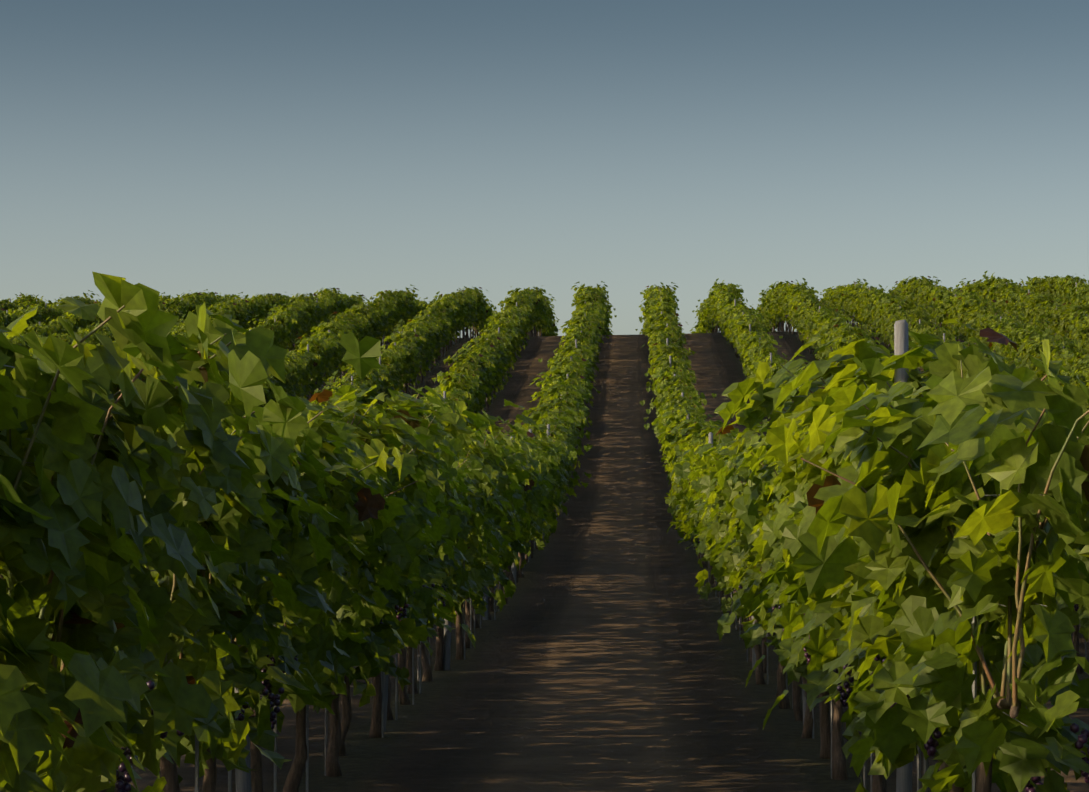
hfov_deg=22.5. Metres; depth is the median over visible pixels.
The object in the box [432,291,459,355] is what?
vine
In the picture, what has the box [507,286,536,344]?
vine
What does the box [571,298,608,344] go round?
vine
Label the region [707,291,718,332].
vine
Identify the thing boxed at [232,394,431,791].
vine
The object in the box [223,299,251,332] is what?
vine
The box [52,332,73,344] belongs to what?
vine
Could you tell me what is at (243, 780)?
trellis post
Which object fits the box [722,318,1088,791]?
vine
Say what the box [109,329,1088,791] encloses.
ground
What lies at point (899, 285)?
vine
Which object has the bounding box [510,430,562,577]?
vine
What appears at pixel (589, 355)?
vine
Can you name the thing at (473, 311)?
vine
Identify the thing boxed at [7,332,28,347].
vine
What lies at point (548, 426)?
trellis post
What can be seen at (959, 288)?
vine
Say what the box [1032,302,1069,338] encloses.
vine
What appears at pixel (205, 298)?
vine
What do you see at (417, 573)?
vine
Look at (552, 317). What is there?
vine
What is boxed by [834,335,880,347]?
vine
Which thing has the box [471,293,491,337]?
vine
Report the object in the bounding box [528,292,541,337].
vine
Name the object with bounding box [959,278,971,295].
vine
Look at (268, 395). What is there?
vine
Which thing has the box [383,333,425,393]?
vine
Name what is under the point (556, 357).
vine
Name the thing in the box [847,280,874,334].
vine
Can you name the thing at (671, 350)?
vine
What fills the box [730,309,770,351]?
vine
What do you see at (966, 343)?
vine
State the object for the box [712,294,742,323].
vine
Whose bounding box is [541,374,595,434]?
vine
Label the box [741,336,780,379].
vine
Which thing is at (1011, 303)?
vine
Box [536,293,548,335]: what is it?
vine
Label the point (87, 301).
vine
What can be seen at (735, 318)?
vine
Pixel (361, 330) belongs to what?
vine
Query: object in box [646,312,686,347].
vine
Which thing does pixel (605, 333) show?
vine
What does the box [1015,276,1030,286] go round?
vine
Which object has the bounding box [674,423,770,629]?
vine
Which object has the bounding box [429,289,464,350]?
vine
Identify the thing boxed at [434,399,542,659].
vine
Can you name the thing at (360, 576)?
vine
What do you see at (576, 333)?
vine
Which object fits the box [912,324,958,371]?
vine
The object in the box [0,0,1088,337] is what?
sky
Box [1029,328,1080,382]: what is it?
vine
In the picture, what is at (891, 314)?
vine
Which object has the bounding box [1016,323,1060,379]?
vine
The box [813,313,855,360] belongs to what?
vine
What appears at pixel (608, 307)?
vine
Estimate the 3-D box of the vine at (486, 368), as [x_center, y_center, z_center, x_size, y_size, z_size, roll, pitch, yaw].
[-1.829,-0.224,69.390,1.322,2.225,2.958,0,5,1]
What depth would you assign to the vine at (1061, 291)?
99.81 m
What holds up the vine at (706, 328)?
on the ground
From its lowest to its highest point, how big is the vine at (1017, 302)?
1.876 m
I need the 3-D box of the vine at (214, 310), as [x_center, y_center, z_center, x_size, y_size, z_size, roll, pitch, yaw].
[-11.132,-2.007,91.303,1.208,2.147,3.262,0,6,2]
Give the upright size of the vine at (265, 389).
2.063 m
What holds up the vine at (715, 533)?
on the ground
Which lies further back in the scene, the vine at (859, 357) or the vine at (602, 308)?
the vine at (602, 308)
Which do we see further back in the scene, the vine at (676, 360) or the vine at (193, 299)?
the vine at (193, 299)
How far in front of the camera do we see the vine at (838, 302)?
109.85 m
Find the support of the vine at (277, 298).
on the ground
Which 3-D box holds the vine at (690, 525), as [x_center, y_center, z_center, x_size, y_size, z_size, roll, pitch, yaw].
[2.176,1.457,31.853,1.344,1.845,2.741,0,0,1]
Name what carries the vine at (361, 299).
on the ground
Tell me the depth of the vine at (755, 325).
81.05 m
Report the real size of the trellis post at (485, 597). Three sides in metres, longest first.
2.190 x 0.100 x 0.072 m
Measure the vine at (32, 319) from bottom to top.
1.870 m
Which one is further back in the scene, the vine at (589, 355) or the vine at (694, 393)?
the vine at (589, 355)
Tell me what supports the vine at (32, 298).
on the ground
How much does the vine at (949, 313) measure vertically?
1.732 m
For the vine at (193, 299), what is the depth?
100.77 m
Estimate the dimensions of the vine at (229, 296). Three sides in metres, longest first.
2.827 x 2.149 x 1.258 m
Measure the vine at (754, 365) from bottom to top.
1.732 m
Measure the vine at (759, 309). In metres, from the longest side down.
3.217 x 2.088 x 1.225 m
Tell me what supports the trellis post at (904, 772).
on the ground
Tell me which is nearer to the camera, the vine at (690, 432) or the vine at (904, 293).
the vine at (690, 432)
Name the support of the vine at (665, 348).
on the ground
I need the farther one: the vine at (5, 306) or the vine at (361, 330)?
the vine at (5, 306)
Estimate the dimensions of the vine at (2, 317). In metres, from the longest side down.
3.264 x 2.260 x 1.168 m
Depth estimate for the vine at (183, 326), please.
85.99 m
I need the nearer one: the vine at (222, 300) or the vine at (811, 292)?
the vine at (811, 292)
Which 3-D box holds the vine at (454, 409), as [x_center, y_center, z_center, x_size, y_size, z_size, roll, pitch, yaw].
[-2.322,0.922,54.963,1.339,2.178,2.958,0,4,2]
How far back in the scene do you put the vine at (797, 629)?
13.34 m
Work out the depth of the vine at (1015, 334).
76.14 m
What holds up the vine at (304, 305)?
on the ground
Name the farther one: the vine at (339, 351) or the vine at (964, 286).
the vine at (964, 286)
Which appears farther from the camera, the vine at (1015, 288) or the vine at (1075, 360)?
the vine at (1015, 288)
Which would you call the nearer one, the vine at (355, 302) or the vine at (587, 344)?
the vine at (587, 344)
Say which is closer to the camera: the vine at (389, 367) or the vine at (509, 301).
the vine at (389, 367)
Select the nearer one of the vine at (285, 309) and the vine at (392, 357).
the vine at (392, 357)
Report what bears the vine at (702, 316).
on the ground
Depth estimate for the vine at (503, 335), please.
78.93 m
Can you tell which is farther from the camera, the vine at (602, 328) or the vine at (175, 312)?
the vine at (175, 312)
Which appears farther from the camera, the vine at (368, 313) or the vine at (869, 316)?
the vine at (869, 316)
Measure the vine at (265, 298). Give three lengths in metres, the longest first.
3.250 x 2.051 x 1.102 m
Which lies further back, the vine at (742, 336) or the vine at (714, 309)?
the vine at (714, 309)
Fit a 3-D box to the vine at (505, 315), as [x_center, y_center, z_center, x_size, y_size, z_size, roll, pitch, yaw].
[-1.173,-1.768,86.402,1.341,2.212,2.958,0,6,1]
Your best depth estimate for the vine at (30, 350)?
76.39 m
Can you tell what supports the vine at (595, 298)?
on the ground
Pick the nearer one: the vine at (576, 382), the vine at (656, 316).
the vine at (576, 382)
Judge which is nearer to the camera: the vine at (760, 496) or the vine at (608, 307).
the vine at (760, 496)
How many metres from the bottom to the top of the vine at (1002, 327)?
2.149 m
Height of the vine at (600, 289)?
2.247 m
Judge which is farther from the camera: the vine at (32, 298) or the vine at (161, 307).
the vine at (32, 298)
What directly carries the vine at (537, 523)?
on the ground
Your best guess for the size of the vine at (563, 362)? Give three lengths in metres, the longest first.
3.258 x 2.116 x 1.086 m
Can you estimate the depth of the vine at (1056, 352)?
69.09 m
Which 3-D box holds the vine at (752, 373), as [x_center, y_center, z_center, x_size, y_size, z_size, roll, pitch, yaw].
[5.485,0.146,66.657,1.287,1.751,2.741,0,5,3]
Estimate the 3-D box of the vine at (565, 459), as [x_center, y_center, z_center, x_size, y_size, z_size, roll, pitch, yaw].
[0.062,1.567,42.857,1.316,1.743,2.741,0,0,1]
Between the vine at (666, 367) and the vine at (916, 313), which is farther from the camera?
the vine at (916, 313)
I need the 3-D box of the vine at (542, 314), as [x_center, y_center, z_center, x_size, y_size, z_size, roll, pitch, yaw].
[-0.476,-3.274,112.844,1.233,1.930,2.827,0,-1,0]
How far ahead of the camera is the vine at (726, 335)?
90.87 m
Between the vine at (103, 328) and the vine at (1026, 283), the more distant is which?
the vine at (1026, 283)
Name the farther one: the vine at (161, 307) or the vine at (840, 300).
the vine at (840, 300)
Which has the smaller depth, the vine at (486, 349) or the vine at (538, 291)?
the vine at (486, 349)
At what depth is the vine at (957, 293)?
90.76 m
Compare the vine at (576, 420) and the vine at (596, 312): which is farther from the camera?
the vine at (596, 312)
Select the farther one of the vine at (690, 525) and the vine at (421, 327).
the vine at (421, 327)
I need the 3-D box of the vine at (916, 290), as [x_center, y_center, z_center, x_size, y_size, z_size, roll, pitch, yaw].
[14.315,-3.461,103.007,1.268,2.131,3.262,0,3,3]
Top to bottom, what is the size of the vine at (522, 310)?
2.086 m
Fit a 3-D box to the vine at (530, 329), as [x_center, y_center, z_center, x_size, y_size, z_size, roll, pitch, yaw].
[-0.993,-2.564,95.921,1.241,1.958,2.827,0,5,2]
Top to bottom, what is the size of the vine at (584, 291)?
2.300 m
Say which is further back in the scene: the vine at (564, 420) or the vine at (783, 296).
the vine at (783, 296)
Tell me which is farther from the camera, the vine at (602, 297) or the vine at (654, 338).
the vine at (602, 297)
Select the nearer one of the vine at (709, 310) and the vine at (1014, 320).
the vine at (1014, 320)
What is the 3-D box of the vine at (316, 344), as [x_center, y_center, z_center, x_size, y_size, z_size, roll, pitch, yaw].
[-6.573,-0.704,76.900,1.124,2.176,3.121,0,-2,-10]
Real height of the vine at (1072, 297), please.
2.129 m
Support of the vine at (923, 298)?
on the ground
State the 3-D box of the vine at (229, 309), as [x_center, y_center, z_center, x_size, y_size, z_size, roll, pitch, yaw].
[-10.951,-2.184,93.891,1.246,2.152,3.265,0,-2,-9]
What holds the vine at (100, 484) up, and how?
on the ground
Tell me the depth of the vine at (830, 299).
112.31 m
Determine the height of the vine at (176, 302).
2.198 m
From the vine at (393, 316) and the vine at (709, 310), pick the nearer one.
the vine at (393, 316)
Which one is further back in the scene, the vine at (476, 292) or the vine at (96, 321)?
the vine at (476, 292)
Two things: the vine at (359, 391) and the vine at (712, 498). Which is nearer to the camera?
the vine at (712, 498)
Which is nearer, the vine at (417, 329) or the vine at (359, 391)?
the vine at (359, 391)
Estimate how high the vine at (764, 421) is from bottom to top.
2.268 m
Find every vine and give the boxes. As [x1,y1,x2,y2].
[0,272,381,791]
[0,299,18,310]
[0,307,9,326]
[4,310,28,336]
[7,292,39,309]
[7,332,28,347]
[8,306,42,331]
[15,298,57,326]
[17,294,40,308]
[20,320,56,349]
[28,321,64,336]
[28,335,40,356]
[36,294,56,304]
[46,313,80,334]
[47,302,66,324]
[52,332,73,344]
[55,296,80,318]
[65,311,93,331]
[67,322,110,345]
[75,290,101,304]
[82,319,114,345]
[89,316,103,330]
[136,404,356,791]
[158,301,167,311]
[159,292,193,325]
[164,306,183,327]
[169,325,189,347]
[173,314,186,332]
[178,292,203,320]
[183,346,210,387]
[190,290,212,310]
[192,304,228,320]
[201,292,219,311]
[202,289,230,306]
[208,302,240,330]
[219,298,259,328]
[220,293,238,301]
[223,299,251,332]
[232,292,271,327]
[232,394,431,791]
[247,314,287,346]
[250,293,274,322]
[258,376,275,406]
[259,304,297,349]
[259,374,272,407]
[262,371,287,405]
[264,293,282,315]
[272,294,290,305]
[274,302,305,351]
[275,351,309,399]
[277,293,317,348]
[279,395,446,776]
[284,349,307,397]
[289,293,319,337]
[289,346,323,398]
[295,335,331,396]
[300,330,339,390]
[306,382,358,405]
[309,298,327,335]
[309,385,489,737]
[310,315,354,386]
[314,287,342,321]
[317,294,334,322]
[321,371,368,403]
[325,380,368,405]
[328,289,356,314]
[330,312,364,373]
[332,316,361,383]
[335,294,351,314]
[335,316,370,341]
[336,367,388,403]
[337,364,383,404]
[344,299,380,336]
[349,292,363,307]
[349,294,366,305]
[358,291,398,345]
[364,305,394,338]
[367,298,395,345]
[373,289,401,343]
[375,360,396,407]
[376,340,410,397]
[381,344,409,390]
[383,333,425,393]
[384,290,407,334]
[385,319,427,392]
[395,284,418,332]
[397,456,478,704]
[398,321,435,388]
[403,291,418,328]
[404,320,441,382]
[407,309,444,371]
[411,301,420,315]
[412,387,458,437]
[416,302,425,316]
[416,399,450,425]
[417,449,497,681]
[418,297,455,362]
[422,394,469,438]
[426,382,475,416]
[427,314,458,368]
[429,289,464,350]
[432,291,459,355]
[432,369,479,429]
[432,371,483,425]
[434,294,468,346]
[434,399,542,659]
[434,428,538,636]
[443,352,491,414]
[447,286,477,339]
[448,292,470,342]
[448,343,497,428]
[456,287,486,337]
[457,343,501,413]
[465,293,477,337]
[467,295,478,337]
[467,335,507,411]
[469,304,491,337]
[470,332,511,402]
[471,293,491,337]
[471,298,495,336]
[472,324,520,394]
[479,324,513,384]
[484,309,521,380]
[486,306,525,372]
[486,430,555,602]
[487,446,549,619]
[494,310,527,367]
[498,291,533,350]
[499,420,568,557]
[501,300,533,358]
[505,417,572,566]
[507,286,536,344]
[509,441,551,588]
[510,293,537,341]
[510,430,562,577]
[511,296,532,346]
[514,407,588,529]
[522,400,591,518]
[524,287,546,335]
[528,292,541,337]
[529,371,591,443]
[530,290,543,336]
[531,294,544,336]
[533,295,547,335]
[534,440,589,548]
[535,383,592,454]
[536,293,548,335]
[537,436,564,537]
[538,352,592,393]
[539,294,555,335]
[539,309,553,335]
[541,358,595,426]
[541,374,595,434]
[546,313,556,335]
[546,400,588,507]
[547,357,594,414]
[549,406,586,468]
[550,318,559,332]
[553,342,594,383]
[557,343,600,404]
[559,320,599,371]
[559,335,598,381]
[562,318,603,372]
[564,310,604,365]
[569,313,606,355]
[571,282,607,324]
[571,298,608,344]
[571,306,611,343]
[572,288,607,323]
[577,281,607,324]
[579,286,611,320]
[581,301,611,312]
[601,299,612,330]
[604,315,616,334]
[639,312,678,332]
[639,313,676,343]
[640,392,701,456]
[641,285,666,316]
[641,343,695,386]
[642,287,678,332]
[643,282,677,319]
[643,290,672,308]
[643,295,678,343]
[643,300,677,339]
[644,323,692,368]
[644,372,695,429]
[644,416,705,492]
[645,326,683,385]
[645,366,690,382]
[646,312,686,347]
[646,380,694,395]
[646,400,706,463]
[648,349,691,397]
[648,359,696,387]
[649,340,686,367]
[651,400,712,474]
[655,419,761,567]
[660,386,716,442]
[660,415,737,549]
[660,444,692,540]
[661,425,735,562]
[664,436,734,584]
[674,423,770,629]
[674,444,728,596]
[674,449,802,720]
[678,457,732,611]
[679,421,786,696]
[689,448,768,673]
[692,310,708,332]
[695,308,703,332]
[695,315,702,332]
[695,493,748,640]
[696,305,714,332]
[698,298,718,332]
[699,299,714,332]
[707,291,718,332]
[708,278,725,326]
[708,285,743,341]
[708,290,740,332]
[712,283,741,328]
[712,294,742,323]
[712,301,746,348]
[714,356,923,789]
[715,287,747,346]
[716,435,830,758]
[717,305,753,355]
[721,304,752,357]
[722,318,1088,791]
[728,309,769,362]
[729,332,770,390]
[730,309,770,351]
[732,314,771,375]
[737,331,782,369]
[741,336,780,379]
[743,363,781,416]
[744,350,787,418]
[748,357,782,420]
[756,298,777,331]
[758,295,784,331]
[759,288,777,331]
[762,289,785,331]
[762,359,809,428]
[763,339,1088,791]
[765,295,786,331]
[765,354,807,418]
[769,281,792,331]
[774,286,789,331]
[778,285,813,333]
[782,278,808,334]
[783,295,816,340]
[787,287,821,342]
[792,296,821,349]
[795,289,828,356]
[799,303,836,359]
[805,305,844,357]
[810,304,841,359]
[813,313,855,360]
[820,286,835,308]
[821,323,876,366]
[824,288,838,313]
[826,331,865,351]
[833,284,846,315]
[833,332,867,349]
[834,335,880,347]
[835,278,862,325]
[839,285,853,326]
[843,279,868,326]
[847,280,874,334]
[852,286,884,331]
[858,285,883,343]
[864,287,900,344]
[870,287,903,347]
[875,297,917,355]
[884,301,909,352]
[885,281,909,300]
[891,301,932,350]
[894,316,935,372]
[897,285,910,302]
[900,276,940,308]
[908,276,939,312]
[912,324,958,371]
[916,284,952,329]
[918,327,955,362]
[920,287,948,330]
[929,287,960,327]
[938,296,957,340]
[942,339,978,347]
[943,284,982,342]
[945,296,994,341]
[949,287,964,295]
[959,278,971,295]
[959,299,1008,356]
[961,279,984,301]
[974,271,1001,301]
[975,312,1009,356]
[983,309,1024,356]
[984,277,1015,307]
[989,282,1035,317]
[990,314,1025,364]
[1002,289,1031,329]
[1004,352,1020,365]
[1007,315,1050,367]
[1012,292,1062,330]
[1014,291,1047,328]
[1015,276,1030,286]
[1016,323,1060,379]
[1025,276,1047,294]
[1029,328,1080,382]
[1030,278,1051,305]
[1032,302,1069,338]
[1042,298,1067,342]
[1044,273,1075,302]
[1045,302,1088,351]
[1047,336,1088,389]
[1054,276,1086,304]
[1056,504,1088,673]
[1060,352,1087,408]
[1065,279,1088,307]
[1065,355,1088,409]
[1068,305,1088,355]
[1069,518,1088,641]
[1075,318,1088,354]
[1076,282,1088,306]
[1083,292,1088,300]
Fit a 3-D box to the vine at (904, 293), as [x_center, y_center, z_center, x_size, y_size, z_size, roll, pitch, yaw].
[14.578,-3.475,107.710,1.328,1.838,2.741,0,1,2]
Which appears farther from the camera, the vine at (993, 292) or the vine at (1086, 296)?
the vine at (993, 292)
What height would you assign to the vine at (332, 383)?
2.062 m
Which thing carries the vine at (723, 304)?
on the ground
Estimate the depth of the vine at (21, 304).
106.48 m
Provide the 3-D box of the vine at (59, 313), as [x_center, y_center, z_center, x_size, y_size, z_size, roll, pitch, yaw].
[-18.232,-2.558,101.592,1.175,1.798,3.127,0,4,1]
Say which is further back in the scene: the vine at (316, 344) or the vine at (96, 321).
the vine at (96, 321)
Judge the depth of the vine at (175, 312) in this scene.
96.72 m
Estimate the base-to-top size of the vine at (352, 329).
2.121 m
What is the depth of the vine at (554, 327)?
125.16 m
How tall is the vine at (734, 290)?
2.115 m
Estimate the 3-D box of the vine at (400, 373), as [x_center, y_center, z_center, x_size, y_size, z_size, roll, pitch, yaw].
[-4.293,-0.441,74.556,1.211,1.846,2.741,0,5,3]
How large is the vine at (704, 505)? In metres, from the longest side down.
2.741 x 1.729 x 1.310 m
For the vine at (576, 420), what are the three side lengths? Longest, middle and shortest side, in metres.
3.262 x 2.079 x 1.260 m
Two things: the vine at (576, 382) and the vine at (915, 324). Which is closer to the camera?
the vine at (576, 382)
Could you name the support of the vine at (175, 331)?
on the ground
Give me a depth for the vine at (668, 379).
62.41 m
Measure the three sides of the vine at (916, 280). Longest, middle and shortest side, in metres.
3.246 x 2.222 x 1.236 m
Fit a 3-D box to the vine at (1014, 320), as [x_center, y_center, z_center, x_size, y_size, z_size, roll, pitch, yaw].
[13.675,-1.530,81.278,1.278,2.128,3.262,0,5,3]
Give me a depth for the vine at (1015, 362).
63.99 m
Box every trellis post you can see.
[235,645,251,791]
[384,641,389,731]
[443,571,450,669]
[482,438,487,619]
[510,437,515,584]
[543,424,549,537]
[708,432,713,577]
[751,616,755,669]
[802,682,806,723]
[894,320,911,791]
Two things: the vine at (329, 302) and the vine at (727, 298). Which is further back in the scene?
the vine at (329, 302)
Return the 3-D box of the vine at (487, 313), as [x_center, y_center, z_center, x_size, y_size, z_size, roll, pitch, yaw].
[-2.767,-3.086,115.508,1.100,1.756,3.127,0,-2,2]
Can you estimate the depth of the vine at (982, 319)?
83.46 m
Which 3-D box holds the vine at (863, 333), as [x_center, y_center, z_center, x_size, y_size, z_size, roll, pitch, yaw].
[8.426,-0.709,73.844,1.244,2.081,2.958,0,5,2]
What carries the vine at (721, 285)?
on the ground
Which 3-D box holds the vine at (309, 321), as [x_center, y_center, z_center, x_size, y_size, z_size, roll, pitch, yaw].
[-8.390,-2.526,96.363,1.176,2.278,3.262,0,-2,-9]
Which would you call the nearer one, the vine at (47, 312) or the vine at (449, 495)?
the vine at (449, 495)
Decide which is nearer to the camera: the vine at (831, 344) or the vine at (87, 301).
the vine at (831, 344)
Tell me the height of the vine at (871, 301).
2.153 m
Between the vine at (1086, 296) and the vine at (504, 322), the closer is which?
the vine at (504, 322)
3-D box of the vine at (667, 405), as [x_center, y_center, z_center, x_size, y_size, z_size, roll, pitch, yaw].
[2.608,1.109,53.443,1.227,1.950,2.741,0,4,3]
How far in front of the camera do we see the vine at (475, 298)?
105.61 m
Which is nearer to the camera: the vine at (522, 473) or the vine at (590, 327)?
the vine at (522, 473)
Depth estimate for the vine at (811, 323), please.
85.68 m
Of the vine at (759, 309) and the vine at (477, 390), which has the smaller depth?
the vine at (477, 390)
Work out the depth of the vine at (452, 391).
59.71 m
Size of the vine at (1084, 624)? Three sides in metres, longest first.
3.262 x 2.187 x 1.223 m
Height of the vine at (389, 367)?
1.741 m
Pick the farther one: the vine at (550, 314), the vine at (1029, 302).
the vine at (550, 314)
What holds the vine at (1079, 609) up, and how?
on the ground
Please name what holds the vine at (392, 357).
on the ground
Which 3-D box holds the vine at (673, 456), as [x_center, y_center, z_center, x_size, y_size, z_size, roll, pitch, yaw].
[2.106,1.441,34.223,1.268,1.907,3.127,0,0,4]
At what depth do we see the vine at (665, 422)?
48.60 m
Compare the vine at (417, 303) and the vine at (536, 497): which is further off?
the vine at (417, 303)
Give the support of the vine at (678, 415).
on the ground
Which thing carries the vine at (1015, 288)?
on the ground
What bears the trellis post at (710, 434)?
on the ground
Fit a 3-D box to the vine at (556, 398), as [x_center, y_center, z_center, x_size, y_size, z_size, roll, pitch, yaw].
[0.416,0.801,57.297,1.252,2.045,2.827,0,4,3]
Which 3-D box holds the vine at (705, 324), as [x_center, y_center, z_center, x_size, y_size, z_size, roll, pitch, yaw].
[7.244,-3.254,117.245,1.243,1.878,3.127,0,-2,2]
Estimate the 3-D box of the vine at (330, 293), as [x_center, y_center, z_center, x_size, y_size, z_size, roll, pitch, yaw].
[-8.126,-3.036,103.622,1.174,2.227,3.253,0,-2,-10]
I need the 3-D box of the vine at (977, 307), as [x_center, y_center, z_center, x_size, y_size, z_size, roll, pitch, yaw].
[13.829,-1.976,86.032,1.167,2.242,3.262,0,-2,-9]
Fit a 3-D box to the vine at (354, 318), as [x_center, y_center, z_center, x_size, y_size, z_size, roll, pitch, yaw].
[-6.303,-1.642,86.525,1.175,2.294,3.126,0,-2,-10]
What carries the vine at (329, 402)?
on the ground
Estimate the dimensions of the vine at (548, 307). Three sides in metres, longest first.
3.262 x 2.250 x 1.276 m
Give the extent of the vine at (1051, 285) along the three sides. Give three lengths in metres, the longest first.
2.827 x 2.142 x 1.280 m
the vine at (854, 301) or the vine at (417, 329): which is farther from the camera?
the vine at (854, 301)
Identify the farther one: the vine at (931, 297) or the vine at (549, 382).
the vine at (931, 297)
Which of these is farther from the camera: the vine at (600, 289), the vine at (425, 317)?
the vine at (600, 289)
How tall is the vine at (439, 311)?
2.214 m
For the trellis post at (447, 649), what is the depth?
21.95 m
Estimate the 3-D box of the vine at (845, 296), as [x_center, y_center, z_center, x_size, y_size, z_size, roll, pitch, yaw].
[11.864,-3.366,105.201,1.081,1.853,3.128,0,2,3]
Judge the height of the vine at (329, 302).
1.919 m
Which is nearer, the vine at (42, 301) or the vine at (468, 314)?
the vine at (468, 314)
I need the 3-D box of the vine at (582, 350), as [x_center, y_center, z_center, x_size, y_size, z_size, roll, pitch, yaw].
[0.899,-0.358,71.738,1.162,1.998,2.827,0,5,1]
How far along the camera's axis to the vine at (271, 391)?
66.42 m
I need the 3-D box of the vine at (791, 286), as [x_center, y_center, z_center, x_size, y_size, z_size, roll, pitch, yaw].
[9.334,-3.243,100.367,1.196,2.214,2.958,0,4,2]
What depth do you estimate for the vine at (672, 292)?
101.40 m
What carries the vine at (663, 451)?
on the ground
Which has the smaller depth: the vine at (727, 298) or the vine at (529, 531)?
the vine at (529, 531)
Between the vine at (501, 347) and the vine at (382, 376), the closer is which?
the vine at (382, 376)
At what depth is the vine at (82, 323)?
92.85 m
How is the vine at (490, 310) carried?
on the ground
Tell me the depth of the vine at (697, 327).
127.45 m
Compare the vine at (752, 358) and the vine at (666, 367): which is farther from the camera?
the vine at (752, 358)
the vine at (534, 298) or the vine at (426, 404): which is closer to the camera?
the vine at (426, 404)
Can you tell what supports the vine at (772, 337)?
on the ground
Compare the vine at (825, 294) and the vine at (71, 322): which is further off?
the vine at (825, 294)
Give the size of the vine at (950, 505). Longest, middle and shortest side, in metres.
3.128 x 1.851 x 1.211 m
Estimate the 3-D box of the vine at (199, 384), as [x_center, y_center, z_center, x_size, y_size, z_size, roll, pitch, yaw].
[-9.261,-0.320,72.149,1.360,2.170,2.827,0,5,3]
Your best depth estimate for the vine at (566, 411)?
49.99 m
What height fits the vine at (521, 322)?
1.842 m
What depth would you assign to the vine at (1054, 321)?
86.18 m
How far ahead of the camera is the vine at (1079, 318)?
80.83 m
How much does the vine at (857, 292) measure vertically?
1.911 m
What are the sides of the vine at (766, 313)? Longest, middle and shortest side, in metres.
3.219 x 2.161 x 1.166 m
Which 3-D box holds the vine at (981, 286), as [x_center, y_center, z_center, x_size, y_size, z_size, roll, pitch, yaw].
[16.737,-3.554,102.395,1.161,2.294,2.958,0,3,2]
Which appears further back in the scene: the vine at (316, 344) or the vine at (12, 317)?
the vine at (12, 317)
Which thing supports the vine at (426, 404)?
on the ground
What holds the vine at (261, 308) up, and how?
on the ground
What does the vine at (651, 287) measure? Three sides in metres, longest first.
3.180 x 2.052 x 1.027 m
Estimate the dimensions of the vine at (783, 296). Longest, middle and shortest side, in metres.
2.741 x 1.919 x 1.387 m
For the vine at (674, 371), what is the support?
on the ground
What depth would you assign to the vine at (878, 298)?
90.63 m
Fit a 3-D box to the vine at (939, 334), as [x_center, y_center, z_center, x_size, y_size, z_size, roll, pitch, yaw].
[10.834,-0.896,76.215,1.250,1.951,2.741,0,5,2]
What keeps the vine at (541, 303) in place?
on the ground
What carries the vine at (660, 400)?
on the ground
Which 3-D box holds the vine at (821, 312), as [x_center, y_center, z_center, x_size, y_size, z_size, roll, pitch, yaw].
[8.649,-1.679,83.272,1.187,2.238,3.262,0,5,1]
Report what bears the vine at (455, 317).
on the ground
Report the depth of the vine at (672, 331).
79.79 m
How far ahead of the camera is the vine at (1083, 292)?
95.47 m
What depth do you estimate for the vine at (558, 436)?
38.04 m
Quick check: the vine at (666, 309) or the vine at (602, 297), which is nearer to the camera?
the vine at (666, 309)
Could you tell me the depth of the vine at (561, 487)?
46.09 m
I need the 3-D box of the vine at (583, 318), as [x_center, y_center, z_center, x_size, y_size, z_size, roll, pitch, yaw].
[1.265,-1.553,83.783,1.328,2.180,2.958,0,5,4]
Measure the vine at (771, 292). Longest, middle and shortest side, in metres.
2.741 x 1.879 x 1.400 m
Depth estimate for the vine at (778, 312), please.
105.41 m
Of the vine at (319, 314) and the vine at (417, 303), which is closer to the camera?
the vine at (319, 314)
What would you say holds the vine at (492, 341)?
on the ground
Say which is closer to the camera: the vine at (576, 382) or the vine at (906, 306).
the vine at (576, 382)
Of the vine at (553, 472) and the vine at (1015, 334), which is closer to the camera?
the vine at (553, 472)
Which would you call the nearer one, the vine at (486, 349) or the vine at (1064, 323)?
the vine at (486, 349)
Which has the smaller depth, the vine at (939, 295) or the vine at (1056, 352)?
the vine at (1056, 352)
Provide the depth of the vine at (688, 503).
28.92 m
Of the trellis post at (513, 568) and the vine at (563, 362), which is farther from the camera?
the vine at (563, 362)
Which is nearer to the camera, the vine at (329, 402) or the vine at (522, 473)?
the vine at (522, 473)
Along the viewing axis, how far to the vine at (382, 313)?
93.33 m
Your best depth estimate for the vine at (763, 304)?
117.18 m
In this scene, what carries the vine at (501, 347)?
on the ground
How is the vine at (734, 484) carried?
on the ground
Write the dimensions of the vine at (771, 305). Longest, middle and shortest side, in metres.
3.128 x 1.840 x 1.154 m
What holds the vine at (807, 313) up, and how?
on the ground
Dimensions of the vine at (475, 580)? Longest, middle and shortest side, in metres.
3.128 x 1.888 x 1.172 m
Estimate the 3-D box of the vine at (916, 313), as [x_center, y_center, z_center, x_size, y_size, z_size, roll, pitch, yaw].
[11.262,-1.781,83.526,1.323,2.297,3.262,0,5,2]
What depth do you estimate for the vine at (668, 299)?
94.09 m
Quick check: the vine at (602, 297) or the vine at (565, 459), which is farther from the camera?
the vine at (602, 297)
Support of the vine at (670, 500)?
on the ground
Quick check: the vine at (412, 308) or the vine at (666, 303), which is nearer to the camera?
the vine at (666, 303)
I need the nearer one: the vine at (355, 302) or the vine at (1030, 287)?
the vine at (1030, 287)
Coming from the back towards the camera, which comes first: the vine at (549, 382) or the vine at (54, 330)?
the vine at (54, 330)
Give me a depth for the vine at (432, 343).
83.41 m
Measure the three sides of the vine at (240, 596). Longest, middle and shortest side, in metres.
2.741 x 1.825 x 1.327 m
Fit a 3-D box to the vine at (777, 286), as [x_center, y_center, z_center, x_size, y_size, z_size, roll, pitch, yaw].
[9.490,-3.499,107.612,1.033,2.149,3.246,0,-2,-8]
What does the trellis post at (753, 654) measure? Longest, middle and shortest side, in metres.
2.204 x 0.100 x 0.072 m
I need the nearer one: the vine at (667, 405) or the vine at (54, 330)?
the vine at (667, 405)

